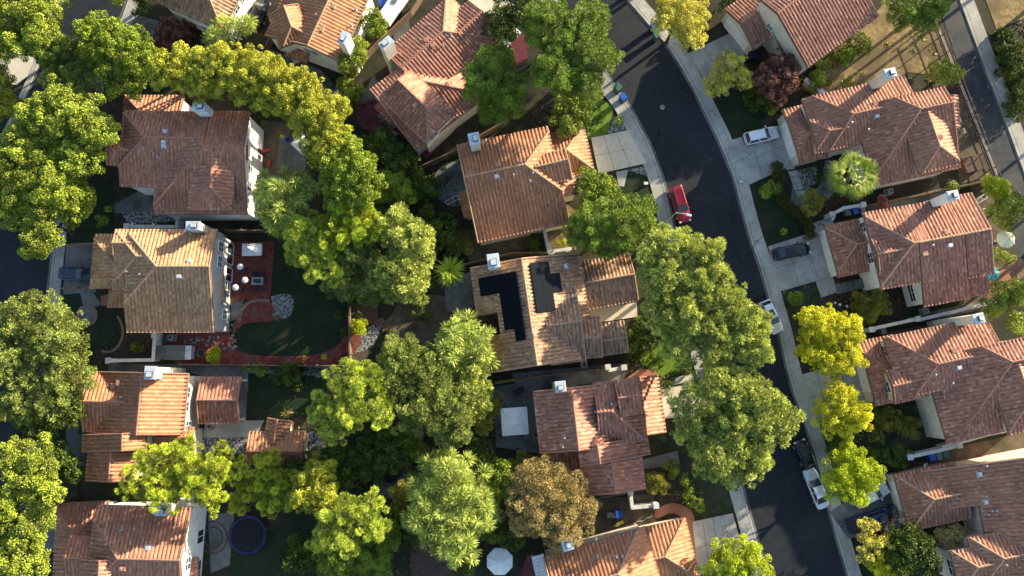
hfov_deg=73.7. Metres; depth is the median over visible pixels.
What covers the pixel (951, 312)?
block wall
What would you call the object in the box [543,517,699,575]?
bottom orange house
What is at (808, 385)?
driveway
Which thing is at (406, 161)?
shrub
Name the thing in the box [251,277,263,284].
fire table
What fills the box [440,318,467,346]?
tree
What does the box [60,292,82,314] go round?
lawn
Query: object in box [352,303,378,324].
deck
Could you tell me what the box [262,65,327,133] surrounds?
tree
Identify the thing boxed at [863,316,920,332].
block wall
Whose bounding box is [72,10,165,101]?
broadleaf tree
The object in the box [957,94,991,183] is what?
yard
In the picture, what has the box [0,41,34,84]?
driveway
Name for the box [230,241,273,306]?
patio
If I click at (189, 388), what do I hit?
window
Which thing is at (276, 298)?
gravel bed
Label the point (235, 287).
patio heater
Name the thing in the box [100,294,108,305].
path
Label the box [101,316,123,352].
edging
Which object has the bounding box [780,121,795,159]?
garage door
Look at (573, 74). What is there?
broadleaf tree
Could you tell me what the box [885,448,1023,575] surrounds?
wide roof house
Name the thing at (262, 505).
shrub
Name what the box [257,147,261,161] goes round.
sliding door
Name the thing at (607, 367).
block wall
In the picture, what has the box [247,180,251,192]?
window
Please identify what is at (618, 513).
wheelie bin
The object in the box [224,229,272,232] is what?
wooden fence
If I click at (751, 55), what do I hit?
wheelie bin
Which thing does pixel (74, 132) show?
broadleaf tree
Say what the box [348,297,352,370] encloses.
wooden fence
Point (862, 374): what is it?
garage door
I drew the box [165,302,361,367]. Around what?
patio
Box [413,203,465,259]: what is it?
shrub
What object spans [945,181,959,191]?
shrub
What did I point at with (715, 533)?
driveway
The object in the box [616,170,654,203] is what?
lawn
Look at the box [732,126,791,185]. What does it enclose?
driveway
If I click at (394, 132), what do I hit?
patio
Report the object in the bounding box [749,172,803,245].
lawn
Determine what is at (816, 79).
shrub
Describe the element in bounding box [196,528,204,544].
sliding door
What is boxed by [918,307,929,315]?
ac unit
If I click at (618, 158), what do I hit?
driveway
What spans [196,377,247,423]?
patio cover
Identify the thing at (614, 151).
driveway
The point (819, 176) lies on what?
shrub
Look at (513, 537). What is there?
broadleaf tree
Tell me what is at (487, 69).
broadleaf tree
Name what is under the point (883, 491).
parked car
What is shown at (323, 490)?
broadleaf tree
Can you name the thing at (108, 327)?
lawn
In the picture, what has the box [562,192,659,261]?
broadleaf tree
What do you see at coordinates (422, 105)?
diagonal house
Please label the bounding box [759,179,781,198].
tree
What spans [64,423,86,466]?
driveway
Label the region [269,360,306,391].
shrub
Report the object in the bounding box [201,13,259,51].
feathery tree
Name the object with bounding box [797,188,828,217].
tree
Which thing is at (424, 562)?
patio
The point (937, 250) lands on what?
house
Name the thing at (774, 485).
asphalt patch
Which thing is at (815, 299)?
lawn
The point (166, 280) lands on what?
tan roof house
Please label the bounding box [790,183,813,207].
path
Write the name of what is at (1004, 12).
dry grass
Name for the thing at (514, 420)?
garden canopy
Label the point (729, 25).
garage door
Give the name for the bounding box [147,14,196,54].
shrub
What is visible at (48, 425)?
broadleaf tree
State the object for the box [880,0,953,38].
tree
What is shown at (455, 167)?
patio
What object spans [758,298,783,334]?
parked car
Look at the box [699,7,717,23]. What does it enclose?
wooden fence
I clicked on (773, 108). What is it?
shrub
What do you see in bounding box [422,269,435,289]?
shrub
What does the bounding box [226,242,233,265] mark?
sliding door
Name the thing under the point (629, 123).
pavement
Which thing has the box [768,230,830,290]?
driveway
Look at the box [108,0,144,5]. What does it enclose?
broadleaf tree
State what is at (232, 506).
shrub
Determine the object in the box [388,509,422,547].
tree
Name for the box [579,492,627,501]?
wooden fence
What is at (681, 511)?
path
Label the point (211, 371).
patio
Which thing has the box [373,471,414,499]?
patio
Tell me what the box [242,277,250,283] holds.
patio heater
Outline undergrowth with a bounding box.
[34,20,1023,575]
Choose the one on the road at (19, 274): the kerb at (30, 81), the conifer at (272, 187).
the kerb at (30, 81)
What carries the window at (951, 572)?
in the wide roof house at (982, 497)
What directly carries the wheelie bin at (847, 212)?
on the mulch bed at (833, 203)
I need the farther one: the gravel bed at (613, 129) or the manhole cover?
the manhole cover
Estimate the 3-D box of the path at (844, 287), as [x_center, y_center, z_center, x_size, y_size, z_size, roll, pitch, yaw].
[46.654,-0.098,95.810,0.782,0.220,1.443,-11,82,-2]
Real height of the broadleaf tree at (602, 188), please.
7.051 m
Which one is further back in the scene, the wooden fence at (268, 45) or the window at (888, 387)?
the wooden fence at (268, 45)
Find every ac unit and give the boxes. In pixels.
[167,334,176,341]
[207,424,215,429]
[580,361,587,368]
[883,188,893,196]
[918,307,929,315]
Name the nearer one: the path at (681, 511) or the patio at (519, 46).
the path at (681, 511)
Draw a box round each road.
[0,0,124,559]
[560,0,845,575]
[943,0,1023,261]
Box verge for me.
[988,19,1023,97]
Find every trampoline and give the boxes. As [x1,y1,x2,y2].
[227,515,266,554]
[380,462,402,484]
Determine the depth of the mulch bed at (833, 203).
97.49 m
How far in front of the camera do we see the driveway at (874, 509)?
91.72 m
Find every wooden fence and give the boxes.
[178,363,339,365]
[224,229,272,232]
[261,38,272,53]
[344,0,422,79]
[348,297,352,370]
[417,123,503,168]
[463,251,565,265]
[493,368,602,384]
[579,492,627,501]
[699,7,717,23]
[865,176,1002,207]
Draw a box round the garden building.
[245,417,307,464]
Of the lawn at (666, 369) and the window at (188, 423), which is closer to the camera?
the window at (188, 423)
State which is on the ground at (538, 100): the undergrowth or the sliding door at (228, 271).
the undergrowth
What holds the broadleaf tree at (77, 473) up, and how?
on the ground at (538, 100)
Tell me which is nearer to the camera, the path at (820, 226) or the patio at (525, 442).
the patio at (525, 442)
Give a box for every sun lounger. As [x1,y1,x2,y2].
[445,195,458,204]
[976,194,987,202]
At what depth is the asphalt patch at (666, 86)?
99.90 m
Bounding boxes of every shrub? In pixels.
[95,206,113,228]
[129,342,145,352]
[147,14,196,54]
[205,346,220,363]
[227,492,244,514]
[242,362,267,376]
[255,484,289,519]
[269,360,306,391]
[334,309,347,335]
[336,76,365,116]
[347,277,363,320]
[350,318,367,336]
[378,137,420,173]
[392,165,449,206]
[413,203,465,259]
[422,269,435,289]
[446,540,482,575]
[472,389,504,436]
[527,233,543,255]
[556,238,567,248]
[625,315,666,364]
[646,470,671,494]
[655,433,666,441]
[659,360,691,389]
[717,0,736,12]
[740,70,779,112]
[767,101,779,114]
[781,227,786,235]
[786,291,803,306]
[805,160,840,183]
[808,68,831,94]
[815,59,830,73]
[824,434,845,457]
[829,42,859,66]
[839,75,854,88]
[846,31,872,55]
[849,288,892,325]
[865,441,914,472]
[866,401,890,414]
[871,404,921,439]
[876,194,890,209]
[923,58,966,84]
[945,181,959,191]
[992,26,1023,88]
[993,247,1016,264]
[1000,84,1023,122]
[1004,310,1023,335]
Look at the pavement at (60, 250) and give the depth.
96.43 m
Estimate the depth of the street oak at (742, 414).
83.49 m
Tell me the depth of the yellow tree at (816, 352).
87.99 m
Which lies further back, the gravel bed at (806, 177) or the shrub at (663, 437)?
the gravel bed at (806, 177)
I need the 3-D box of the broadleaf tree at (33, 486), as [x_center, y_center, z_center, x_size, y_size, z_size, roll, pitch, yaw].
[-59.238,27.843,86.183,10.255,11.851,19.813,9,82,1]
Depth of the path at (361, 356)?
94.54 m
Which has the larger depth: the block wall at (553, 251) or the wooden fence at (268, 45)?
the wooden fence at (268, 45)
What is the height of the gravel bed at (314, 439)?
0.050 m
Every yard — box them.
[109,335,152,358]
[384,294,469,346]
[459,229,570,260]
[560,203,575,249]
[581,493,655,535]
[883,314,988,335]
[929,432,1023,464]
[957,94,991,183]
[963,185,1023,303]
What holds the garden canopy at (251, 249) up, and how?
on the patio at (259, 263)
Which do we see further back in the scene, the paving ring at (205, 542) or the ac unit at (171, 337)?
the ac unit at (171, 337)
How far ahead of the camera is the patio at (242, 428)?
93.19 m
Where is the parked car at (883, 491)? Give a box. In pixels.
[854,481,890,508]
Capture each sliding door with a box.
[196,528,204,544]
[199,559,201,575]
[225,266,232,282]
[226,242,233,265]
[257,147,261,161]
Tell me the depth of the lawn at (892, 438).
93.08 m
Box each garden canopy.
[242,243,267,258]
[291,133,308,158]
[500,406,528,435]
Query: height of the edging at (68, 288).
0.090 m
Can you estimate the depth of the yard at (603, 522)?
91.71 m
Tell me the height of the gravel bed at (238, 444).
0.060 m
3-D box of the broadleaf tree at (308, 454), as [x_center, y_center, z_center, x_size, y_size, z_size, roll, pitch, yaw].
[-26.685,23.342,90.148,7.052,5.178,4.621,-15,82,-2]
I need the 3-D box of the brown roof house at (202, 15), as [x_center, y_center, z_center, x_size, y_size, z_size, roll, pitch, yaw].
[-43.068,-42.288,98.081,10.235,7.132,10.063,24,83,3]
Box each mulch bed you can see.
[711,61,810,108]
[804,188,863,222]
[827,293,900,338]
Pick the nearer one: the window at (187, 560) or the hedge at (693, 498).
the window at (187, 560)
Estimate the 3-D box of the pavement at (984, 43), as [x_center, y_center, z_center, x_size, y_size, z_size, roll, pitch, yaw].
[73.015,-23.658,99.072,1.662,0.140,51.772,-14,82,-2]
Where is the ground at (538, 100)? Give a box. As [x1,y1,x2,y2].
[0,0,1023,575]
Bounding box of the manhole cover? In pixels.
[632,45,637,50]
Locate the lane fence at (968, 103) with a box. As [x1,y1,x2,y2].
[932,19,1001,180]
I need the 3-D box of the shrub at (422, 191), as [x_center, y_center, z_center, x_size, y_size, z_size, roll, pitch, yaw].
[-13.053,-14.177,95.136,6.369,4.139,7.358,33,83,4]
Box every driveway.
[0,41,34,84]
[34,503,54,551]
[63,245,95,293]
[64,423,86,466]
[132,15,191,43]
[469,0,518,12]
[591,130,640,173]
[591,130,645,172]
[661,383,703,418]
[688,33,745,87]
[692,37,735,81]
[692,513,743,574]
[693,513,744,574]
[732,125,784,184]
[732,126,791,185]
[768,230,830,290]
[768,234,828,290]
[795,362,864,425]
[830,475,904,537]
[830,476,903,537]
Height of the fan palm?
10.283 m
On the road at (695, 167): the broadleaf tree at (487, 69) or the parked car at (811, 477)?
the parked car at (811, 477)
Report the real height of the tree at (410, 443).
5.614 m
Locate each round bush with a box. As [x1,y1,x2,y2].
[130,0,152,17]
[613,115,624,126]
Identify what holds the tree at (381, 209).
on the ground at (538, 100)
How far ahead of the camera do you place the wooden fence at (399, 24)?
100.03 m
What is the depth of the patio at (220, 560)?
91.20 m
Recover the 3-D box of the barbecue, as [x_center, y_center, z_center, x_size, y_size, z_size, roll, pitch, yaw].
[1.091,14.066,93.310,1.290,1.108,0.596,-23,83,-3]
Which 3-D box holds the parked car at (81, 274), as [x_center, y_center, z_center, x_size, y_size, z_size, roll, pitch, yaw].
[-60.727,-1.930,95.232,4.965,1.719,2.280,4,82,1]
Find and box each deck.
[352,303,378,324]
[392,127,439,158]
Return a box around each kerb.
[12,0,59,120]
[22,0,129,510]
[554,0,764,573]
[628,0,850,575]
[936,22,998,177]
[960,0,1023,171]
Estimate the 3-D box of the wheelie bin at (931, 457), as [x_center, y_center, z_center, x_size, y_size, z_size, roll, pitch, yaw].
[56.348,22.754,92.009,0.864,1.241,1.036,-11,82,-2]
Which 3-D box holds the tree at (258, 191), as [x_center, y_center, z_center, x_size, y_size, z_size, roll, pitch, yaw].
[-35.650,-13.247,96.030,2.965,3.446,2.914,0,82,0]
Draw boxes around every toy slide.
[261,149,269,154]
[279,134,289,141]
[612,520,623,526]
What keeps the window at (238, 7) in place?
in the brown roof house at (202, 15)
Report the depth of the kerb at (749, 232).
96.61 m
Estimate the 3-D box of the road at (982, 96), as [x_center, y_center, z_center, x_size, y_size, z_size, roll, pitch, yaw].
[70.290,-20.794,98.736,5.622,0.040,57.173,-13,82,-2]
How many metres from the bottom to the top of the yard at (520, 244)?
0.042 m
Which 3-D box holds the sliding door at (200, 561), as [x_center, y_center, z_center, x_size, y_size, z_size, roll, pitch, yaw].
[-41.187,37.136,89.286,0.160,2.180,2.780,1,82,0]
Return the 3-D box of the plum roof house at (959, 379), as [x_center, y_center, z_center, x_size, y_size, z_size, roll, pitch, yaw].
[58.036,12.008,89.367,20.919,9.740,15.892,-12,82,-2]
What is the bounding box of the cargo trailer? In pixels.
[380,0,407,27]
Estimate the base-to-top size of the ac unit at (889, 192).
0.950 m
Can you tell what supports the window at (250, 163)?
in the red roof house at (176, 156)
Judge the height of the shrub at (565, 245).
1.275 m
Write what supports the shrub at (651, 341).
on the lawn at (666, 369)
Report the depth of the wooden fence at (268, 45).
99.62 m
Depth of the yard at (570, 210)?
97.32 m
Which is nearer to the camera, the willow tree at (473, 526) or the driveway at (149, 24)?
the willow tree at (473, 526)
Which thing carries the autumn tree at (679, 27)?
on the ground at (538, 100)
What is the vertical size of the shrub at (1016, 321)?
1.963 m
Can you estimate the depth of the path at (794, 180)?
97.90 m
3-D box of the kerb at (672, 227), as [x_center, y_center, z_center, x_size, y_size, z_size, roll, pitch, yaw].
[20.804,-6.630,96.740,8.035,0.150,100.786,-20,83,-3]
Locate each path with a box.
[80,293,100,306]
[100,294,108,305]
[113,191,153,212]
[162,335,166,343]
[230,300,242,321]
[263,46,339,95]
[349,349,367,379]
[392,20,409,41]
[512,363,628,384]
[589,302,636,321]
[616,170,627,186]
[626,369,657,377]
[643,451,679,468]
[655,503,695,556]
[661,374,693,387]
[788,170,798,177]
[790,177,800,183]
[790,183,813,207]
[793,183,802,189]
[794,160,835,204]
[796,190,804,196]
[813,219,833,230]
[816,277,836,297]
[835,283,842,293]
[840,282,848,292]
[846,280,854,291]
[852,279,860,289]
[859,278,864,288]
[865,187,950,211]
[917,299,988,322]
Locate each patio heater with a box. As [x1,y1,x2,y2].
[232,284,242,290]
[237,264,247,270]
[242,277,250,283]
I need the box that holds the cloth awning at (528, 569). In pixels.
[521,551,534,575]
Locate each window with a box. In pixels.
[184,555,191,571]
[185,420,191,430]
[188,386,190,398]
[199,24,209,31]
[217,255,222,268]
[218,240,224,253]
[222,309,227,319]
[225,281,229,298]
[234,4,240,15]
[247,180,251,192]
[248,158,252,173]
[302,47,319,56]
[430,132,438,140]
[766,22,773,31]
[859,221,865,232]
[867,252,873,263]
[881,345,886,356]
[886,381,891,392]
[906,285,916,301]
[945,557,954,575]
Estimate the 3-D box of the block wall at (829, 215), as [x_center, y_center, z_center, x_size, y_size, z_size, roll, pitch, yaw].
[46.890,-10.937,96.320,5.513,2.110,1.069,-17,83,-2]
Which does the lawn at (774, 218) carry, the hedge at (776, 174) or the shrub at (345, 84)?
the hedge at (776, 174)
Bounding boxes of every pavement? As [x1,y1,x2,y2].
[1,2,55,140]
[18,0,137,575]
[544,0,761,575]
[631,0,861,575]
[963,0,1023,162]
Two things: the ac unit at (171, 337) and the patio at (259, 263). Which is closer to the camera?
the ac unit at (171, 337)
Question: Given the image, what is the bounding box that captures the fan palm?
[826,150,879,200]
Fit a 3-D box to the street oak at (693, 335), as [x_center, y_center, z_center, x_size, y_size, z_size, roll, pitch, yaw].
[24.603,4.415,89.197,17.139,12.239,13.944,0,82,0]
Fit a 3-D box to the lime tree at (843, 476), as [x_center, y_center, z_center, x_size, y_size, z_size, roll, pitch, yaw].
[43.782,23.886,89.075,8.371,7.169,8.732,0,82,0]
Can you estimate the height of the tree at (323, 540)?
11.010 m
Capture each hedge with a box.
[660,459,705,512]
[770,160,817,239]
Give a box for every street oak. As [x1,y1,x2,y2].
[636,225,733,319]
[640,265,775,372]
[664,362,806,491]
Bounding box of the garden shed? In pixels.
[155,345,194,359]
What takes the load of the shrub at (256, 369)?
on the gravel bed at (269, 370)
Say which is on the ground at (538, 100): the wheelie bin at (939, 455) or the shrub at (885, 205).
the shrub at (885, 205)
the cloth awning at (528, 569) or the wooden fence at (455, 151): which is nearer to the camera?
the cloth awning at (528, 569)
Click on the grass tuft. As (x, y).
(286, 413)
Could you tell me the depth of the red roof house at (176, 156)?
91.34 m
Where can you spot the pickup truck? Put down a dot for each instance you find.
(853, 526)
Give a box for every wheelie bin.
[378,0,385,7]
[613,82,622,94]
[615,510,622,518]
[619,92,627,103]
[652,32,659,41]
[747,51,755,62]
[842,209,851,217]
[850,208,858,215]
[877,327,886,334]
[925,453,935,461]
[935,452,942,459]
[942,450,950,458]
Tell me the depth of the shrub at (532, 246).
95.42 m
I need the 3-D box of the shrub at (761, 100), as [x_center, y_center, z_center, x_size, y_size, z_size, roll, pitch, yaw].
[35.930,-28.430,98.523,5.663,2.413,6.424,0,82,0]
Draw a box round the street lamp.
[666,212,691,222]
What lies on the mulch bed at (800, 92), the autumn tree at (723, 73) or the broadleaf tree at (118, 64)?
the autumn tree at (723, 73)
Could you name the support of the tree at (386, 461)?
on the ground at (538, 100)
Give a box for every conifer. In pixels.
[250,164,321,240]
[282,209,344,288]
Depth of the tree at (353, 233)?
87.70 m
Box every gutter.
[0,0,60,150]
[15,0,127,554]
[557,0,768,574]
[625,0,847,575]
[958,0,1023,176]
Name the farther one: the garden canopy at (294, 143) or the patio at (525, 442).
the garden canopy at (294, 143)
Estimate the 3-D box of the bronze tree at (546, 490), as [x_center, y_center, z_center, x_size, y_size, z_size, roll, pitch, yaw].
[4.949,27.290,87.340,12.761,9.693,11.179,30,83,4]
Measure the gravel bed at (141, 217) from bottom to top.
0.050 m
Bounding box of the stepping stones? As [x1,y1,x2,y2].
[184,324,237,349]
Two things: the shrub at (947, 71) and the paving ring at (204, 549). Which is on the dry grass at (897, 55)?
the shrub at (947, 71)
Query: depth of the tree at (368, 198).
86.60 m
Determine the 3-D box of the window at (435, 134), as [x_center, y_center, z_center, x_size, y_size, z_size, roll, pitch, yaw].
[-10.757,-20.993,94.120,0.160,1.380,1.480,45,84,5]
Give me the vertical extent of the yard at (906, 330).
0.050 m
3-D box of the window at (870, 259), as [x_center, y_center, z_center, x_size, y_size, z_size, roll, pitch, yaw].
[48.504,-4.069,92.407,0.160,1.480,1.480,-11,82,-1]
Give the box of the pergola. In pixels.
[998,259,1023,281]
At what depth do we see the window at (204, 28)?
99.19 m
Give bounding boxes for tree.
[0,0,72,69]
[0,65,26,121]
[0,109,79,213]
[0,177,96,259]
[0,288,97,430]
[0,431,79,575]
[8,373,86,448]
[13,73,121,183]
[34,33,112,100]
[42,438,86,484]
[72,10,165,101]
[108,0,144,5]
[113,430,231,518]
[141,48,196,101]
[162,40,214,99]
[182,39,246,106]
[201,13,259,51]
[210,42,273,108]
[215,448,298,516]
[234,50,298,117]
[253,183,263,200]
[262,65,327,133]
[282,445,330,484]
[282,533,316,574]
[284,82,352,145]
[284,450,344,517]
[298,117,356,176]
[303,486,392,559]
[305,149,322,174]
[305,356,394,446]
[311,512,401,575]
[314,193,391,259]
[314,439,384,491]
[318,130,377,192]
[319,237,391,307]
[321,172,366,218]
[337,35,369,77]
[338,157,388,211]
[349,425,390,460]
[357,7,387,38]
[360,198,396,227]
[361,126,398,157]
[363,202,436,305]
[367,329,479,448]
[371,431,413,477]
[372,164,416,204]
[382,424,430,465]
[387,478,419,514]
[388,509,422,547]
[398,446,499,570]
[410,303,433,324]
[430,307,501,378]
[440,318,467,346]
[445,350,494,424]
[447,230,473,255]
[461,37,529,125]
[464,436,496,473]
[466,512,506,543]
[481,0,542,45]
[482,456,515,506]
[483,489,525,551]
[494,454,601,556]
[506,450,541,478]
[519,0,625,104]
[548,94,596,138]
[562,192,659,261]
[574,165,621,207]
[650,0,710,51]
[652,221,672,240]
[696,533,775,575]
[702,49,753,97]
[750,47,802,106]
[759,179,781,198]
[792,302,869,381]
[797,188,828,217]
[810,380,873,440]
[820,438,887,507]
[855,516,895,566]
[866,553,908,575]
[868,430,885,443]
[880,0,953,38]
[880,507,906,538]
[885,518,943,575]
[933,522,970,549]
[979,173,1013,201]
[979,276,1023,320]
[984,191,1023,232]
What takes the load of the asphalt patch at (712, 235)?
on the road at (695, 167)
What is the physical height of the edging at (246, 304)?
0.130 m
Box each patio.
[79,307,94,322]
[107,364,247,391]
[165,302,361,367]
[203,420,263,436]
[208,513,234,572]
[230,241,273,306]
[237,373,247,420]
[261,120,311,183]
[277,136,306,170]
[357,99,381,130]
[360,75,377,102]
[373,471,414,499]
[376,114,398,135]
[411,540,451,575]
[434,162,465,205]
[444,272,474,311]
[465,280,473,296]
[473,307,499,332]
[493,376,577,452]
[511,33,527,64]
[987,267,1011,297]
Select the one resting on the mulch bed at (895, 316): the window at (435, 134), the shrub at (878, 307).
the shrub at (878, 307)
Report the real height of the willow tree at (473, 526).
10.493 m
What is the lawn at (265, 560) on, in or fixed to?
on the ground at (538, 100)
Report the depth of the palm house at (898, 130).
92.47 m
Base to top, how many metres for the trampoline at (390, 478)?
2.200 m
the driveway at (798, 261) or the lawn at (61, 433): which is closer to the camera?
the lawn at (61, 433)
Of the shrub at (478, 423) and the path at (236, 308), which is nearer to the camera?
the shrub at (478, 423)
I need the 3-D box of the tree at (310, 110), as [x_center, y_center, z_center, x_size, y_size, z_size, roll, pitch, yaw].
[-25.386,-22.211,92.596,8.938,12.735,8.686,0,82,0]
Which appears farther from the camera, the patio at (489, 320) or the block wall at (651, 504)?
the patio at (489, 320)
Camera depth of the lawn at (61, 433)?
93.04 m
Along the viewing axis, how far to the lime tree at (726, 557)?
84.99 m
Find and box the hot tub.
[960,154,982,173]
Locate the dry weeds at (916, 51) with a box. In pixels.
[827,13,940,83]
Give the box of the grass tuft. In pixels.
[279,407,294,418]
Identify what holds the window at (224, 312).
in the tan roof house at (166, 280)
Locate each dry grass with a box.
[800,0,951,94]
[986,0,1023,28]
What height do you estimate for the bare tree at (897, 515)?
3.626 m
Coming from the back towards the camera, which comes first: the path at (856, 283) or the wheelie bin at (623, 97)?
the wheelie bin at (623, 97)
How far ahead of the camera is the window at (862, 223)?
92.98 m
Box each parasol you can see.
[487,548,512,574]
[988,267,999,280]
[993,230,1014,247]
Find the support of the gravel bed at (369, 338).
on the ground at (538, 100)
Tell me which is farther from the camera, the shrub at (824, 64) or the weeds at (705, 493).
the shrub at (824, 64)
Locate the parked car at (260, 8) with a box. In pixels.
[249,0,270,28]
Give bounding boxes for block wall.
[105,333,163,363]
[123,217,185,228]
[543,229,571,254]
[604,364,626,371]
[627,491,659,509]
[802,77,825,94]
[824,202,866,219]
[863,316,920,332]
[904,442,962,459]
[921,301,996,320]
[935,431,1006,446]
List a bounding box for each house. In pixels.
[52,497,206,575]
[63,366,202,482]
[89,221,233,332]
[105,94,263,220]
[158,0,255,43]
[264,0,374,74]
[369,0,493,154]
[457,126,594,245]
[470,253,638,372]
[533,375,666,495]
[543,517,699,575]
[721,0,878,77]
[777,67,960,191]
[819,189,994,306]
[851,312,1023,443]
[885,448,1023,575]
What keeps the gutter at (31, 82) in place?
on the ground at (538, 100)
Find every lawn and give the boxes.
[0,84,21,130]
[40,427,65,483]
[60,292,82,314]
[69,181,114,242]
[95,316,120,349]
[226,528,319,575]
[234,248,344,354]
[249,373,314,418]
[586,100,612,139]
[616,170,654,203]
[635,315,692,378]
[678,470,733,516]
[711,88,765,137]
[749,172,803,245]
[781,284,828,340]
[809,405,926,467]
[851,533,904,575]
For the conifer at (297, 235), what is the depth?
88.21 m
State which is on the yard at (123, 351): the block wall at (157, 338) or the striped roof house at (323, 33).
the block wall at (157, 338)
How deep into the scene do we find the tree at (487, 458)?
88.93 m
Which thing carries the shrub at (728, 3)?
on the ground at (538, 100)
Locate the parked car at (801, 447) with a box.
[792,438,816,469]
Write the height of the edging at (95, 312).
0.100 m
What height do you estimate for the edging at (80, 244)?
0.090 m
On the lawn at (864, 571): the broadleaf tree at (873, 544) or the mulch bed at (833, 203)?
the broadleaf tree at (873, 544)
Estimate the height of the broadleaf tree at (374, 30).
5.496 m
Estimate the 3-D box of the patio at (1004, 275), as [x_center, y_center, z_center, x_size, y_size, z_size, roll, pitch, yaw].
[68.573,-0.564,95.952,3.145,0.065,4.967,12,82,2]
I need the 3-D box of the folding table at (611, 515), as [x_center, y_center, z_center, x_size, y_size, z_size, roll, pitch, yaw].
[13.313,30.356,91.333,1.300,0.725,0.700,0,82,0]
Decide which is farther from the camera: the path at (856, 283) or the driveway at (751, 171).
the driveway at (751, 171)
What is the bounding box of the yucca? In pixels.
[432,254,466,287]
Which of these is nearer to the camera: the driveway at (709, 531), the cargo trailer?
the driveway at (709, 531)
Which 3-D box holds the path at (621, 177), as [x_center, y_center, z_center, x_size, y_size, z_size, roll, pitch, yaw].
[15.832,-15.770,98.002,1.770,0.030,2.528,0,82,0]
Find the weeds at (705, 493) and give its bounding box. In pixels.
[664,285,922,506]
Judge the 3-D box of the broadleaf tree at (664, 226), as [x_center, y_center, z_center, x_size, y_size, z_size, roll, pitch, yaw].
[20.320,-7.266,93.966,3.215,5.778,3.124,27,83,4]
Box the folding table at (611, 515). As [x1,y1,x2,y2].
[607,512,615,517]
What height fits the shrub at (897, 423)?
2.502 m
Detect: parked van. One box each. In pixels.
[668,185,690,223]
[742,126,779,145]
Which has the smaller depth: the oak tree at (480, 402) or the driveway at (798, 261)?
the oak tree at (480, 402)
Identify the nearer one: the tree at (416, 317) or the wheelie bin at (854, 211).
the tree at (416, 317)
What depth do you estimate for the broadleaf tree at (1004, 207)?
93.44 m
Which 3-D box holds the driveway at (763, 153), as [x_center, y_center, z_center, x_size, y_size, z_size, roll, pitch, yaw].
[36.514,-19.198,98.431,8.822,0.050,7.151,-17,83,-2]
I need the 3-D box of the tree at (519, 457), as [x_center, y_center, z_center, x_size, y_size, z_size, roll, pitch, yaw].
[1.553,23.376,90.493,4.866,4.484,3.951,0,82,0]
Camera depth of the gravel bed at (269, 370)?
94.28 m
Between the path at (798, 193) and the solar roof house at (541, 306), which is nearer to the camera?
the solar roof house at (541, 306)
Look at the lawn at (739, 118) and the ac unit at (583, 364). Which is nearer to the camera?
the ac unit at (583, 364)
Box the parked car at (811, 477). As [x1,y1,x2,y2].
[802,467,830,510]
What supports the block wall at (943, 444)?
on the ground at (538, 100)
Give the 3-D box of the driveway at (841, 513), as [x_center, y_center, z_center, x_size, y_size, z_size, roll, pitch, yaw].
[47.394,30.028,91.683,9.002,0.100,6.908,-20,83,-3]
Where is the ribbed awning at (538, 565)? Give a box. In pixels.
[531,554,546,575]
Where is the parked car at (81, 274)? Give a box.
[57,266,90,282]
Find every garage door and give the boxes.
[723,17,748,51]
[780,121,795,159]
[820,235,834,271]
[856,355,870,391]
[887,479,904,519]
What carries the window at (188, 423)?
in the orange roof house at (128, 413)
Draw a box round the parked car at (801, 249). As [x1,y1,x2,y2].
[771,242,811,260]
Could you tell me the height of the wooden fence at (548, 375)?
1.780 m
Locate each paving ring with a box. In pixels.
[203,521,227,553]
[204,526,222,548]
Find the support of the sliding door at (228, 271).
in the tan roof house at (166, 280)
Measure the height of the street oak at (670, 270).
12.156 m
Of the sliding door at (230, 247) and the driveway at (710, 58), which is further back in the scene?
the driveway at (710, 58)
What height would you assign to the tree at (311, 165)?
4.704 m
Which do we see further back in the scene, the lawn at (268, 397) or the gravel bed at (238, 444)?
the lawn at (268, 397)
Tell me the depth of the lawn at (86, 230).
97.23 m
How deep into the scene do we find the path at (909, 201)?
97.55 m
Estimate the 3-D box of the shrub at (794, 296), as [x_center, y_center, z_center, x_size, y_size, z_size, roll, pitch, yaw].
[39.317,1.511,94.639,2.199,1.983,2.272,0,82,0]
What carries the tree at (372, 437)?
on the ground at (538, 100)
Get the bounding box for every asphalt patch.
[654,75,679,97]
[705,232,742,338]
[759,462,788,503]
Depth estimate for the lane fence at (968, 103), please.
98.53 m
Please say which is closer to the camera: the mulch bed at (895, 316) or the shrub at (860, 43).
the mulch bed at (895, 316)
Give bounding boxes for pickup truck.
[845,505,899,533]
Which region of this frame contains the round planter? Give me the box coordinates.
[197,349,204,356]
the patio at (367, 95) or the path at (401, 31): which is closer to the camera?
the patio at (367, 95)
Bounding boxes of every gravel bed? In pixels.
[122,211,174,223]
[202,437,247,452]
[248,366,347,379]
[271,294,293,317]
[309,430,325,460]
[355,320,383,353]
[608,118,625,133]
[628,166,645,175]
[796,165,816,186]
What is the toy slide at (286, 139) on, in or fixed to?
on the patio at (295, 161)
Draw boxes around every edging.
[61,286,89,289]
[65,242,92,246]
[76,304,97,325]
[78,246,81,286]
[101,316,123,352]
[237,299,269,322]
[495,379,516,382]
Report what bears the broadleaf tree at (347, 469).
on the ground at (538, 100)
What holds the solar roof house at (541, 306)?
on the ground at (538, 100)
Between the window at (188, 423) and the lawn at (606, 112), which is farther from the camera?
the lawn at (606, 112)
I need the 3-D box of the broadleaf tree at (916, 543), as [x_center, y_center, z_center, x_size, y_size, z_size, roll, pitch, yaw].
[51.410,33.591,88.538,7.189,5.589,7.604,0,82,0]
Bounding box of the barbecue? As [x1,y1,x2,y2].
[515,387,524,394]
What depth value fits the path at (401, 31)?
101.05 m

